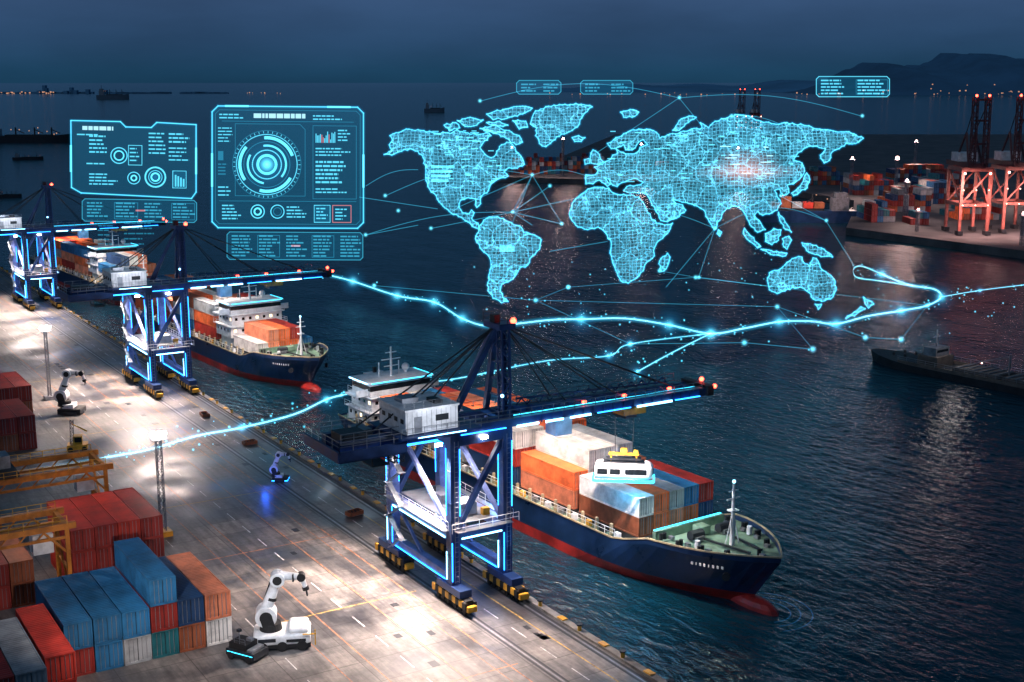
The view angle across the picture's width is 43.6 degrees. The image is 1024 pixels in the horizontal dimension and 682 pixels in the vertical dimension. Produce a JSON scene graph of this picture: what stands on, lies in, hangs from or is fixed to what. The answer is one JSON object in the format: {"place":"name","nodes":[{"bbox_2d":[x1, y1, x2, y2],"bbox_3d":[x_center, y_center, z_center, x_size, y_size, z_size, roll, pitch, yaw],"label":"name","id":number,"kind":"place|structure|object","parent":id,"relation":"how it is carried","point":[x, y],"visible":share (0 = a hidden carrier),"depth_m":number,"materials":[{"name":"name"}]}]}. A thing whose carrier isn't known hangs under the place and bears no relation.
{"place":"outdoors","nodes":[
{"label":"outdoors","id":0,"kind":"place"},
{"bbox_2d":[0,270,653,681],"bbox_3d":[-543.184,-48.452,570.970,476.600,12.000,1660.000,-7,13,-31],"label":"quay ground","id":1,"kind":"structure","parent":0,"point":[186,482],"depth_m":168.85,"materials":[{"name":"concrete"}]},
{"bbox_2d":[0,528,35,610],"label":"container stack","id":2,"kind":"object","parent":1,"relation":"on","point":[17,585],"visible":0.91,"depth_m":148.94,"materials":[{"name":"metal"}]},
{"bbox_2d":[0,398,36,451],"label":"container stack","id":3,"kind":"object","parent":1,"relation":"on","point":[17,426],"visible":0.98,"depth_m":212.25,"materials":[{"name":"metal"}]},
{"bbox_2d":[0,371,32,411],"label":"container stack","id":4,"kind":"object","parent":3,"relation":"on","point":[14,384],"visible":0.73,"depth_m":233.39,"materials":[{"name":"metal"}]},
{"bbox_2d":[0,617,47,681],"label":"container stack","id":5,"kind":"object","parent":1,"relation":"on","point":[21,660],"visible":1,"depth_m":122.79,"materials":[{"name":"metal"}]},
{"bbox_2d":[0,501,75,577],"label":"yard gantry crane","id":6,"kind":"object","parent":1,"relation":"on","point":[43,538],"visible":0.86,"depth_m":142.67,"materials":[{"name":"orange paint"}]},
{"bbox_2d":[15,603,76,681],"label":"container stack","id":7,"kind":"object","parent":1,"relation":"on","point":[51,644],"visible":0.63,"depth_m":126.05,"materials":[{"name":"metal"}]},
{"bbox_2d":[39,325,53,400],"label":"light mast","id":8,"kind":"object","parent":1,"relation":"on","point":[48,397],"visible":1,"depth_m":244.96,"materials":[{"name":"metal"}]},
{"bbox_2d":[0,444,113,493],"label":"yard gantry crane","id":9,"kind":"object","parent":1,"relation":"on","point":[85,478],"visible":0.86,"depth_m":165.35,"materials":[{"name":"orange paint"}]},
{"bbox_2d":[53,368,86,415],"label":"robot arm","id":10,"kind":"object","parent":1,"relation":"on","point":[67,406],"visible":1,"depth_m":234.56},
{"bbox_2d":[67,420,87,451],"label":"yellow forklift","id":11,"kind":"object","parent":1,"relation":"on","point":[77,439],"visible":0.95,"depth_m":211.38,"materials":[{"name":"paint"}]},
{"bbox_2d":[0,182,166,310],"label":"ship to shore crane","id":12,"kind":"object","parent":1,"relation":"on","point":[12,226],"visible":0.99,"depth_m":344.91,"materials":[{"name":"blue paint"}]},
{"bbox_2d":[46,487,164,575],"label":"container stack","id":13,"kind":"object","parent":1,"relation":"on","point":[105,520],"visible":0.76,"depth_m":155.29,"materials":[{"name":"metal"}]},
{"bbox_2d":[34,537,231,676],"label":"container stack","id":14,"kind":"object","parent":1,"relation":"on","point":[140,601],"visible":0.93,"depth_m":136.59,"materials":[{"name":"metal"}]},
{"bbox_2d":[149,431,172,537],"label":"light mast","id":15,"kind":"object","parent":1,"relation":"on","point":[154,437],"visible":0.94,"depth_m":170.97,"materials":[{"name":"metal"}]},
{"bbox_2d":[56,219,333,398],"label":"ship to shore crane","id":16,"kind":"object","parent":1,"relation":"on","point":[124,282],"visible":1,"depth_m":249.48,"materials":[{"name":"blue paint"}]},
{"bbox_2d":[199,411,209,417],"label":"lashing gear bin","id":17,"kind":"object","parent":1,"relation":"on","point":[204,414],"visible":1,"depth_m":233.06,"materials":[{"name":"metal"}]},
{"bbox_2d":[226,628,268,663],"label":"automated guided vehicle","id":18,"kind":"object","parent":1,"relation":"on","point":[249,649],"visible":1,"depth_m":135.36,"materials":[{"name":"metal"}]},
{"bbox_2d":[242,439,257,445],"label":"lashing gear bin","id":19,"kind":"object","parent":1,"relation":"on","point":[249,442],"visible":1,"depth_m":215.29,"materials":[{"name":"metal"}]},
{"bbox_2d":[2,303,549,666],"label":"quay manhole covers","id":20,"kind":"object","parent":1,"relation":"on","point":[434,663],"visible":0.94,"depth_m":150.04,"materials":[{"name":"metal"}]},
{"bbox_2d":[269,451,290,482],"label":"robot arm","id":21,"kind":"object","parent":1,"relation":"on","point":[277,476],"visible":1,"depth_m":195.39},
{"bbox_2d":[253,569,315,651],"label":"robot arm","id":22,"kind":"object","parent":1,"relation":"on","point":[271,631],"visible":1,"depth_m":137.53},
{"bbox_2d":[0,270,649,681],"bbox_3d":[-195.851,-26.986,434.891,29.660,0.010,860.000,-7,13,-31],"label":"quay markings","id":23,"kind":"object","parent":1,"relation":"on","point":[332,520],"visible":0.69,"depth_m":175.64,"materials":[{"name":"paint"}]},
{"bbox_2d":[0,267,673,681],"bbox_3d":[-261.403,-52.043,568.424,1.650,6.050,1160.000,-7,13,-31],"label":"quay edge","id":24,"kind":"object","parent":1,"relation":"attached to","point":[604,645],"visible":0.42,"depth_m":181.97,"materials":[{"name":"concrete"}]},
{"bbox_2d":[345,508,363,517],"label":"lashing gear bin","id":25,"kind":"object","parent":1,"relation":"on","point":[354,512],"visible":1,"depth_m":180.32,"materials":[{"name":"metal"}]},
{"bbox_2d":[303,310,716,614],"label":"ship to shore crane","id":26,"kind":"object","parent":1,"relation":"on","point":[450,428],"visible":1,"depth_m":149.75,"materials":[{"name":"blue paint"}]},
{"bbox_2d":[592,416,654,483],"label":"suspended cargo pod","id":27,"kind":"object","parent":26,"relation":"hanging from","point":[636,469],"visible":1,"depth_m":160.93,"materials":[{"name":"white paint"}]},
{"bbox_2d":[594,458,653,474],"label":"windows","id":28,"kind":"structure","parent":27,"relation":"in","point":[599,471],"depth_m":160.86,"materials":[{"name":"black glass"}]},
{"bbox_2d":[0,83,1023,681],"bbox_3d":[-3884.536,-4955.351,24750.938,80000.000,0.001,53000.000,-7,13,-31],"label":"water","id":29,"kind":"structure","parent":0,"point":[882,503],"depth_m":362.33,"materials":[{"name":"blue liquid"}]},
{"bbox_2d":[0,190,21,196],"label":"cargo ship","id":30,"kind":"object","parent":29,"relation":"on","point":[9,195],"visible":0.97,"depth_m":709.22,"materials":[{"name":"metal"}]},
{"bbox_2d":[12,153,43,159],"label":"anchored cargo ship","id":31,"kind":"object","parent":29,"relation":"on","point":[17,156],"visible":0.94,"depth_m":1048.29,"materials":[{"name":"metal"}]},
{"bbox_2d":[0,127,72,141],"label":"moored cargo ship","id":32,"kind":"object","parent":29,"relation":"on","point":[34,137],"visible":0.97,"depth_m":1348.79,"materials":[{"name":"metal"}]},
{"bbox_2d":[29,231,155,304],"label":"container ship","id":33,"kind":"object","parent":29,"relation":"on","point":[78,260],"visible":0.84,"depth_m":384.54,"materials":[{"name":"metal"}]},
{"bbox_2d":[96,88,128,98],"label":"anchored cargo ship","id":34,"kind":"object","parent":29,"relation":"on","point":[101,95],"visible":0.98,"depth_m":4580.01,"materials":[{"name":"metal"}]},
{"bbox_2d":[0,85,228,93],"bbox_3d":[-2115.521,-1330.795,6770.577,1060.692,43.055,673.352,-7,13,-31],"label":"distant city","id":35,"kind":"object","parent":29,"relation":"on","point":[45,89],"visible":0.92,"depth_m":6759.04},
{"bbox_2d":[131,274,327,392],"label":"container ship","id":36,"kind":"object","parent":29,"relation":"on","point":[248,335],"visible":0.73,"depth_m":282.15,"materials":[{"name":"metal"}]},
{"bbox_2d":[424,103,443,111],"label":"anchored cargo ship","id":37,"kind":"object","parent":29,"relation":"on","point":[427,109],"visible":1,"depth_m":2650.68,"materials":[{"name":"metal"}]},
{"bbox_2d":[1,84,1019,94],"bbox_3d":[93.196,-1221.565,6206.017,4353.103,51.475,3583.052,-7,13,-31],"label":"city lights","id":38,"kind":"object","parent":29,"relation":"on","point":[549,92],"visible":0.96,"depth_m":5841.03},
{"bbox_2d":[338,346,781,615],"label":"container ship","id":39,"kind":"object","parent":29,"relation":"on","point":[667,528],"visible":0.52,"depth_m":169.76,"materials":[{"name":"metal"}]},
{"bbox_2d":[745,182,856,222],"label":"docked cargo ship","id":40,"kind":"object","parent":29,"relation":"on","point":[784,209],"visible":0.97,"depth_m":581.55,"materials":[{"name":"metal"}]},
{"bbox_2d":[871,330,1023,395],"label":"cargo barge","id":41,"kind":"object","parent":29,"relation":"on","point":[936,360],"visible":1,"depth_m":277.22,"materials":[{"name":"metal"}]},
{"bbox_2d":[0,0,1023,82],"label":"sky","id":42,"kind":"structure","parent":0,"point":[42,41],"materials":[{"name":"blue"}]},
{"bbox_2d":[531,80,823,91],"bbox_3d":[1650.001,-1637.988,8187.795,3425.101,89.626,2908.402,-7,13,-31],"label":"hills","id":43,"kind":"structure","parent":0,"point":[781,86],"depth_m":7995.64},
{"bbox_2d":[481,134,1023,258],"bbox_3d":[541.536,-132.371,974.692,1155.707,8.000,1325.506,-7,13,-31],"label":"terminal ground","id":44,"kind":"structure","parent":0,"point":[766,159],"depth_m":931.89,"materials":[{"name":"concrete"}]},
{"bbox_2d":[509,147,514,173],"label":"light mast","id":45,"kind":"object","parent":44,"relation":"on","point":[512,157],"visible":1,"depth_m":837.52,"materials":[{"name":"metal"}]},
{"bbox_2d":[512,157,559,173],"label":"container stack","id":46,"kind":"object","parent":44,"relation":"on","point":[542,167],"visible":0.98,"depth_m":844.52,"materials":[{"name":"metal"}]},
{"bbox_2d":[562,138,563,175],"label":"light mast","id":47,"kind":"object","parent":44,"relation":"on","point":[563,155],"visible":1,"depth_m":827.29,"materials":[{"name":"metal"}]},
{"bbox_2d":[526,153,600,168],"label":"container stack","id":48,"kind":"object","parent":44,"relation":"on","point":[559,159],"visible":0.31,"depth_m":893.19,"materials":[{"name":"metal"}]},
{"bbox_2d":[568,156,615,172],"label":"container stack","id":49,"kind":"object","parent":44,"relation":"on","point":[599,164],"visible":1,"depth_m":854.43,"materials":[{"name":"metal"}]},
{"bbox_2d":[639,143,642,173],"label":"light mast","id":50,"kind":"object","parent":44,"relation":"on","point":[641,146],"visible":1,"depth_m":842.42,"materials":[{"name":"metal"}]},
{"bbox_2d":[632,161,672,173],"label":"container stack","id":51,"kind":"object","parent":44,"relation":"on","point":[663,167],"visible":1,"depth_m":844.77,"materials":[{"name":"metal"}]},
{"bbox_2d":[698,160,741,176],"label":"container stack","id":52,"kind":"object","parent":44,"relation":"on","point":[725,168],"visible":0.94,"depth_m":815.24,"materials":[{"name":"metal"}]},
{"bbox_2d":[736,147,739,179],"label":"light mast","id":53,"kind":"object","parent":44,"relation":"on","point":[737,168],"visible":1,"depth_m":793.91,"materials":[{"name":"metal"}]},
{"bbox_2d":[732,89,746,137],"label":"quay gantry crane","id":54,"kind":"object","parent":44,"relation":"on","point":[740,111],"visible":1,"depth_m":1373.84,"materials":[{"name":"paint"}]},
{"bbox_2d":[747,89,761,137],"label":"quay gantry crane","id":55,"kind":"object","parent":44,"relation":"on","point":[755,111],"visible":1,"depth_m":1373.84,"materials":[{"name":"paint"}]},
{"bbox_2d":[787,166,842,184],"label":"container stack","id":56,"kind":"object","parent":44,"relation":"on","point":[815,175],"visible":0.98,"depth_m":756.41,"materials":[{"name":"metal"}]},
{"bbox_2d":[849,157,855,194],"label":"light mast","id":57,"kind":"object","parent":44,"relation":"on","point":[851,175],"visible":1,"depth_m":685.87,"materials":[{"name":"metal"}]},
{"bbox_2d":[843,172,893,194],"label":"container stack","id":58,"kind":"object","parent":44,"relation":"on","point":[874,183],"visible":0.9,"depth_m":688.06,"materials":[{"name":"metal"}]},
{"bbox_2d":[856,199,895,221],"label":"container stack","id":59,"kind":"object","parent":44,"relation":"on","point":[875,210],"visible":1,"depth_m":558.76,"materials":[{"name":"metal"}]},
{"bbox_2d":[894,156,898,184],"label":"light mast","id":60,"kind":"object","parent":44,"relation":"on","point":[896,166],"visible":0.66,"depth_m":648.47,"materials":[{"name":"metal"}]},
{"bbox_2d":[877,185,931,211],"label":"container stack","id":61,"kind":"object","parent":44,"relation":"on","point":[919,197],"visible":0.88,"depth_m":599.91,"materials":[{"name":"metal"}]},
{"bbox_2d":[903,179,910,215],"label":"light mast","id":62,"kind":"object","parent":44,"relation":"on","point":[906,193],"visible":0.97,"depth_m":558.50,"materials":[{"name":"metal"}]},
{"bbox_2d":[902,210,928,224],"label":"container stack","id":63,"kind":"object","parent":44,"relation":"on","point":[910,219],"visible":0.75,"depth_m":546.33,"materials":[{"name":"metal"}]},
{"bbox_2d":[913,140,918,163],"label":"light mast","id":64,"kind":"object","parent":44,"relation":"on","point":[915,152],"visible":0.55,"depth_m":792.55,"materials":[{"name":"metal"}]},
{"bbox_2d":[886,164,947,181],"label":"container stack","id":65,"kind":"object","parent":44,"relation":"on","point":[906,171],"visible":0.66,"depth_m":775.60,"materials":[{"name":"metal"}]},
{"bbox_2d":[915,209,921,231],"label":"light mast","id":66,"kind":"object","parent":44,"relation":"on","point":[917,223],"visible":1,"depth_m":520.49,"materials":[{"name":"metal"}]},
{"bbox_2d":[913,179,970,203],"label":"container stack","id":67,"kind":"object","parent":44,"relation":"on","point":[938,187],"visible":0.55,"depth_m":638.99,"materials":[{"name":"metal"}]},
{"bbox_2d":[911,171,973,191],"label":"container stack","id":68,"kind":"object","parent":44,"relation":"on","point":[938,175],"visible":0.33,"depth_m":698.16,"materials":[{"name":"metal"}]},
{"bbox_2d":[941,94,992,235],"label":"quay gantry crane","id":69,"kind":"object","parent":44,"relation":"on","point":[963,162],"visible":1,"depth_m":506.06,"materials":[{"name":"paint"}]},
{"bbox_2d":[939,197,1001,219],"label":"container stack","id":70,"kind":"object","parent":44,"relation":"on","point":[996,212],"visible":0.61,"depth_m":566.12,"materials":[{"name":"metal"}]},
{"bbox_2d":[992,168,996,197],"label":"light mast","id":71,"kind":"object","parent":44,"relation":"on","point":[994,184],"visible":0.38,"depth_m":636.89,"materials":[{"name":"metal"}]},
{"bbox_2d":[984,94,1023,233],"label":"quay gantry crane","id":72,"kind":"object","parent":44,"relation":"on","point":[1006,161],"visible":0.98,"depth_m":514.49,"materials":[{"name":"paint"}]},
{"bbox_2d":[1019,212,1023,245],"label":"light mast","id":73,"kind":"object","parent":44,"relation":"on","point":[1021,239],"visible":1,"depth_m":476.22,"materials":[{"name":"metal"}]},
{"bbox_2d":[763,53,1023,94],"bbox_3d":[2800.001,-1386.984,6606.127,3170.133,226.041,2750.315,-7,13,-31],"label":"hills","id":74,"kind":"structure","parent":0,"point":[955,73],"depth_m":6456.70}
]}

